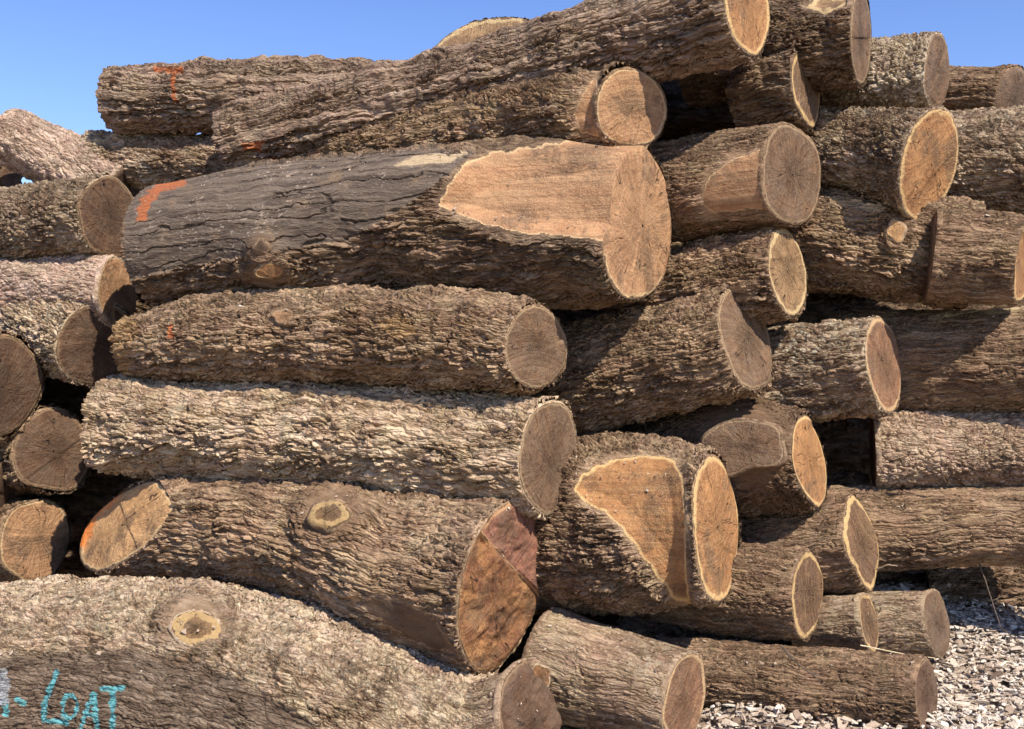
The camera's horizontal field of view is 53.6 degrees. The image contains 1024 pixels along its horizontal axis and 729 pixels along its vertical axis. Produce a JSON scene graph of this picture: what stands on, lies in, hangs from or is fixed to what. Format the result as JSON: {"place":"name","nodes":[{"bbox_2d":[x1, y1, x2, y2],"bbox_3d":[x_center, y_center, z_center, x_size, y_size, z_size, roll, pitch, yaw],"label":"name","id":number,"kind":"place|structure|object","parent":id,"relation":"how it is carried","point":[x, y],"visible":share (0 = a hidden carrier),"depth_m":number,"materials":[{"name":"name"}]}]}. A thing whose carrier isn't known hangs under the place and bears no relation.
{"place":"outdoors","nodes":[
{"label":"outdoors","id":0,"kind":"place"},
{"bbox_2d":[38,377,91,422],"bbox_3d":[-2.694,0.198,7.098,4.784,0.763,0.775,0,0,3],"label":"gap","id":1,"kind":"object","parent":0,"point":[69,397],"visible":0.01,"depth_m":6.75,"materials":[{"name":"brown wood"}]},
{"bbox_2d":[121,257,153,313],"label":"log","id":2,"kind":"object","parent":1,"relation":"on","point":[142,305],"visible":0.01,"depth_m":6.73,"materials":[{"name":"brown wood"}]},
{"bbox_2d":[7,449,141,543],"bbox_3d":[-2.695,0.883,7.096,4.779,0.810,0.780,0,0,3],"label":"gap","id":3,"kind":"object","parent":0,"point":[90,499],"visible":0.05,"depth_m":6.75,"materials":[{"name":"brown wood"}]},
{"bbox_2d":[56,542,173,578],"bbox_3d":[-2.701,1.539,7.099,4.786,0.816,0.762,0,0,4],"label":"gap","id":4,"kind":"object","parent":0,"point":[72,563],"depth_m":6.81,"materials":[{"name":"brown wood"}]},
{"bbox_2d":[0,66,1022,722],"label":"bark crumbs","id":5,"kind":"object","parent":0,"point":[506,510],"visible":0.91,"depth_m":4.97,"materials":[{"name":"brown wood"}]},
{"bbox_2d":[0,0,1023,183],"label":"sky","id":6,"kind":"structure","parent":0,"point":[54,53],"materials":[{"name":"blue"}]},
{"bbox_2d":[498,613,623,672],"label":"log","id":7,"kind":"object","parent":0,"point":[609,619],"visible":0.01,"depth_m":6.86,"materials":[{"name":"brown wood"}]},
{"bbox_2d":[874,566,954,588],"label":"log","id":8,"kind":"object","parent":7,"relation":"on","point":[913,576],"depth_m":6.73,"materials":[{"name":"brown wood"}]},
{"bbox_2d":[608,413,872,484],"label":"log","id":9,"kind":"object","parent":8,"relation":"on","point":[846,441],"visible":0.02,"depth_m":6.75,"materials":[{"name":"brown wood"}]},
{"bbox_2d":[550,296,1023,327],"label":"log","id":10,"kind":"object","parent":9,"relation":"on","point":[816,310],"visible":0.04,"depth_m":6.84,"materials":[{"name":"brown wood"}]},
{"bbox_2d":[672,240,865,299],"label":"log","id":11,"kind":"object","parent":10,"relation":"on","point":[828,296],"visible":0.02,"depth_m":6.89,"materials":[{"name":"brown wood"}]},
{"bbox_2d":[651,137,676,143],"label":"log","id":12,"kind":"object","parent":11,"relation":"on","point":[664,139],"depth_m":6.85,"materials":[{"name":"brown wood"}]},
{"bbox_2d":[659,79,735,138],"bbox_3d":[1.188,-1.759,6.645,2.568,0.529,0.506,0,0,6],"label":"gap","id":13,"kind":"object","parent":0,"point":[684,118],"visible":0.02,"depth_m":6.46,"materials":[{"name":"brown wood"}]},
{"bbox_2d":[560,581,1023,728],"bbox_3d":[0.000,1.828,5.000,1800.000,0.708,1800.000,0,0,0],"label":"ground","id":14,"kind":"structure","parent":0,"point":[730,710],"depth_m":5.31,"materials":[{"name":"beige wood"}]},
{"bbox_2d":[0,574,497,728],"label":"log","id":15,"kind":"object","parent":14,"relation":"on","point":[62,676],"visible":0.88,"depth_m":4.52,"materials":[{"name":"brown wood"}]},
{"bbox_2d":[0,497,72,581],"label":"log","id":16,"kind":"object","parent":15,"relation":"on","point":[36,537],"visible":0.86,"depth_m":5.98,"materials":[{"name":"beige wood"}]},
{"bbox_2d":[0,456,26,507],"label":"log","id":17,"kind":"object","parent":16,"relation":"on","point":[7,493],"visible":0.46,"depth_m":5.97,"materials":[{"name":"brown wood"}]},
{"bbox_2d":[0,403,92,496],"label":"log","id":18,"kind":"object","parent":16,"relation":"on","point":[45,453],"visible":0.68,"depth_m":6.03,"materials":[{"name":"brown wood"}]},
{"bbox_2d":[0,329,45,439],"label":"log","id":19,"kind":"object","parent":18,"relation":"on","point":[22,378],"visible":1,"depth_m":5.82,"materials":[{"name":"brown wood"}]},
{"bbox_2d":[0,298,131,388],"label":"log","id":20,"kind":"object","parent":19,"relation":"on","point":[73,345],"visible":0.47,"depth_m":5.95,"materials":[{"name":"brown wood"}]},
{"bbox_2d":[0,254,136,327],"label":"log","id":21,"kind":"object","parent":20,"relation":"on","point":[100,285],"visible":0.69,"depth_m":6.03,"materials":[{"name":"beige wood"}]},
{"bbox_2d":[0,172,133,258],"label":"log","id":22,"kind":"object","parent":21,"relation":"on","point":[41,218],"visible":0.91,"depth_m":6.05,"materials":[{"name":"brown wood"}]},
{"bbox_2d":[0,165,22,186],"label":"log","id":23,"kind":"object","parent":22,"relation":"on","point":[8,178],"visible":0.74,"depth_m":6.68,"materials":[{"name":"brown wood"}]},
{"bbox_2d":[0,108,141,217],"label":"log","id":24,"kind":"object","parent":22,"relation":"on","point":[34,148],"visible":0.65,"depth_m":6.24,"materials":[{"name":"brown wood"}]},
{"bbox_2d":[79,474,539,675],"bbox_3d":[-1.179,1.037,5.388,2.635,0.867,0.820,0,0,26],"label":"log","id":25,"kind":"object","parent":15,"relation":"on","point":[463,599],"visible":0.98,"depth_m":4.88,"materials":[{"name":"brown wood"}]},
{"bbox_2d":[80,373,576,520],"bbox_3d":[-1.004,0.407,5.377,2.633,0.683,0.577,0,0,17],"label":"log","id":26,"kind":"object","parent":25,"relation":"on","point":[401,438],"visible":0.89,"depth_m":5.09,"materials":[{"name":"brown wood"}]},
{"bbox_2d":[108,283,568,394],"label":"log","id":27,"kind":"object","parent":26,"relation":"on","point":[350,335],"visible":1,"depth_m":5.05,"materials":[{"name":"brown wood"}]},
{"bbox_2d":[119,134,672,310],"bbox_3d":[-0.639,-0.736,5.508,2.930,0.885,0.874,0,0,14],"label":"log","id":28,"kind":"object","parent":27,"relation":"on","point":[389,217],"visible":0.86,"depth_m":5.15,"materials":[{"name":"beige wood"}]},
{"bbox_2d":[79,130,226,189],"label":"log","id":29,"kind":"object","parent":28,"relation":"on","point":[146,160],"visible":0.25,"depth_m":6.20,"materials":[{"name":"brown wood"}]},
{"bbox_2d":[95,54,393,135],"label":"log","id":30,"kind":"object","parent":29,"relation":"on","point":[187,97],"visible":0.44,"depth_m":6.03,"materials":[{"name":"brown wood"}]},
{"bbox_2d":[436,16,528,45],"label":"log","id":31,"kind":"object","parent":30,"relation":"on","point":[473,30],"visible":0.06,"depth_m":6.29,"materials":[{"name":"brown wood"}]},
{"bbox_2d":[271,61,666,162],"bbox_3d":[-0.376,-1.245,5.647,2.452,0.552,0.461,0,0,22],"label":"log","id":32,"kind":"object","parent":28,"relation":"on","point":[620,103],"visible":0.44,"depth_m":5.25,"materials":[{"name":"beige wood"}]},
{"bbox_2d":[211,0,769,168],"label":"log","id":33,"kind":"object","parent":32,"relation":"on","point":[661,41],"visible":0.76,"depth_m":5.36,"materials":[{"name":"brown wood"}]},
{"bbox_2d":[520,430,742,616],"bbox_3d":[0.386,0.885,5.460,1.626,0.978,0.956,0,0,32],"label":"log","id":34,"kind":"object","parent":25,"relation":"on","point":[642,551],"visible":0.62,"depth_m":4.93,"materials":[{"name":"orange wood"}]},
{"bbox_2d":[529,283,773,435],"bbox_3d":[0.533,0.089,5.624,1.723,1.000,0.654,0,0,24],"label":"log","id":35,"kind":"object","parent":34,"relation":"on","point":[682,355],"visible":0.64,"depth_m":5.30,"materials":[{"name":"brown wood"}]},
{"bbox_2d":[604,226,807,324],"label":"log","id":36,"kind":"object","parent":35,"relation":"on","point":[761,273],"visible":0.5,"depth_m":5.37,"materials":[{"name":"beige wood"}]},
{"bbox_2d":[642,122,820,242],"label":"log","id":37,"kind":"object","parent":36,"relation":"on","point":[733,180],"visible":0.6,"depth_m":5.33,"materials":[{"name":"beige wood"}]},
{"bbox_2d":[463,658,561,728],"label":"log","id":38,"kind":"object","parent":15,"relation":"on","point":[499,707],"visible":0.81,"depth_m":4.49,"materials":[{"name":"brown wood"}]},
{"bbox_2d":[521,606,705,728],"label":"log","id":39,"kind":"object","parent":14,"relation":"on","point":[591,687],"visible":0.88,"depth_m":4.78,"materials":[{"name":"brown wood"}]},
{"bbox_2d":[649,634,937,728],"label":"log","id":40,"kind":"object","parent":14,"relation":"on","point":[858,685],"visible":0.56,"depth_m":4.87,"materials":[{"name":"brown wood"}]},
{"bbox_2d":[637,541,822,641],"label":"log","id":41,"kind":"object","parent":40,"relation":"on","point":[777,601],"visible":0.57,"depth_m":5.11,"materials":[{"name":"brown bark"},{"name":"cream wood"},{"name":"brown wood"}]},
{"bbox_2d":[780,644,823,684],"bbox_3d":[1.312,1.363,4.599,0.203,0.154,0.029,0,0,33],"label":"twig","id":42,"kind":"object","parent":40,"relation":"on","point":[787,653],"visible":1,"depth_m":4.59,"materials":[{"name":"wood"}]},
{"bbox_2d":[791,592,877,651],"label":"log","id":43,"kind":"object","parent":40,"relation":"on","point":[848,621],"visible":0.6,"depth_m":5.26,"materials":[{"name":"bark"},{"name":"cream wood"},{"name":"brown wood"}]},
{"bbox_2d":[860,645,932,657],"bbox_3d":[1.894,1.411,4.980,0.349,0.048,0.013,0,0,12],"label":"straw","id":44,"kind":"object","parent":40,"relation":"on","point":[885,650],"visible":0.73,"depth_m":4.99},
{"bbox_2d":[823,588,949,658],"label":"log","id":45,"kind":"object","parent":14,"relation":"on","point":[913,622],"visible":0.45,"depth_m":5.40,"materials":[{"name":"brown wood"}]},
{"bbox_2d":[739,492,878,595],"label":"log","id":46,"kind":"object","parent":45,"relation":"on","point":[836,533],"visible":0.44,"depth_m":5.40,"materials":[{"name":"brown bark"},{"name":"cream wood"},{"name":"brown wood"}]},
{"bbox_2d":[620,397,827,518],"bbox_3d":[1.099,0.570,5.597,1.120,0.737,0.705,0,0,34],"label":"log","id":47,"kind":"object","parent":46,"relation":"on","point":[772,453],"visible":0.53,"depth_m":5.30,"materials":[{"name":"orange wood"}]},
{"bbox_2d":[759,315,900,422],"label":"log","id":48,"kind":"object","parent":47,"relation":"on","point":[839,370],"visible":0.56,"depth_m":5.50,"materials":[{"name":"brown wood"}]},
{"bbox_2d":[926,565,1023,611],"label":"log","id":49,"kind":"object","parent":14,"relation":"on","point":[1001,581],"visible":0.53,"depth_m":6.38,"materials":[{"name":"brown wood"}]},
{"bbox_2d":[827,483,1023,571],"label":"log","id":50,"kind":"object","parent":49,"relation":"on","point":[940,526],"visible":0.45,"depth_m":5.59,"materials":[{"name":"brown wood"}]},
{"bbox_2d":[827,469,869,485],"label":"log","id":51,"kind":"object","parent":50,"relation":"on","point":[845,477],"visible":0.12,"depth_m":6.00,"materials":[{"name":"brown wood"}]},
{"bbox_2d":[869,409,1023,487],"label":"log","id":52,"kind":"object","parent":50,"relation":"on","point":[982,452],"visible":0.83,"depth_m":5.67,"materials":[{"name":"brown wood"}]},
{"bbox_2d":[826,306,1023,413],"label":"log","id":53,"kind":"object","parent":52,"relation":"on","point":[974,363],"visible":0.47,"depth_m":5.65,"materials":[{"name":"brown wood"}]},
{"bbox_2d":[788,184,985,310],"bbox_3d":[1.962,-0.719,5.872,1.430,0.772,0.684,0,0,18],"label":"log","id":54,"kind":"object","parent":53,"relation":"on","point":[855,243],"visible":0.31,"depth_m":5.57,"materials":[{"name":"brown wood"}]},
{"bbox_2d":[807,105,958,219],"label":"log","id":55,"kind":"object","parent":54,"relation":"on","point":[905,164],"visible":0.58,"depth_m":5.47,"materials":[{"name":"orange wood"}]},
{"bbox_2d":[725,44,822,134],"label":"log","id":56,"kind":"object","parent":55,"relation":"on","point":[772,88],"visible":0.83,"depth_m":5.45,"materials":[{"name":"dark bark"},{"name":"cream wood"},{"name":"brown wood"}]},
{"bbox_2d":[678,0,871,108],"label":"log","id":57,"kind":"object","parent":56,"relation":"on","point":[830,40],"visible":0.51,"depth_m":5.44,"materials":[{"name":"beige wood"}]},
{"bbox_2d":[946,105,1023,214],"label":"log","id":58,"kind":"object","parent":54,"relation":"on","point":[990,168],"visible":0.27,"depth_m":5.68,"materials":[{"name":"brown wood"}]},
{"bbox_2d":[820,31,949,108],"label":"log","id":59,"kind":"object","parent":58,"relation":"on","point":[909,70],"visible":0.56,"depth_m":5.70,"materials":[{"name":"brown wood"}]},
{"bbox_2d":[942,64,1023,110],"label":"log","id":60,"kind":"object","parent":58,"relation":"on","point":[973,87],"visible":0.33,"depth_m":5.97,"materials":[{"name":"brown wood"}]},
{"bbox_2d":[924,208,1023,305],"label":"log","id":61,"kind":"object","parent":53,"relation":"on","point":[972,259],"visible":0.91,"depth_m":5.36,"materials":[{"name":"orange wood"}]},
{"bbox_2d":[917,449,946,482],"bbox_3d":[2.311,0.554,5.566,0.163,0.194,0.040,0,0,0],"label":"twig","id":62,"kind":"object","parent":52,"relation":"on","point":[924,460],"visible":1,"depth_m":5.56,"materials":[{"name":"beige wood"}]},
{"bbox_2d":[979,563,1023,648],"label":"twig","id":63,"kind":"object","parent":14,"relation":"on","point":[993,603],"visible":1,"depth_m":5.60,"materials":[{"name":"wood"}]}
]}

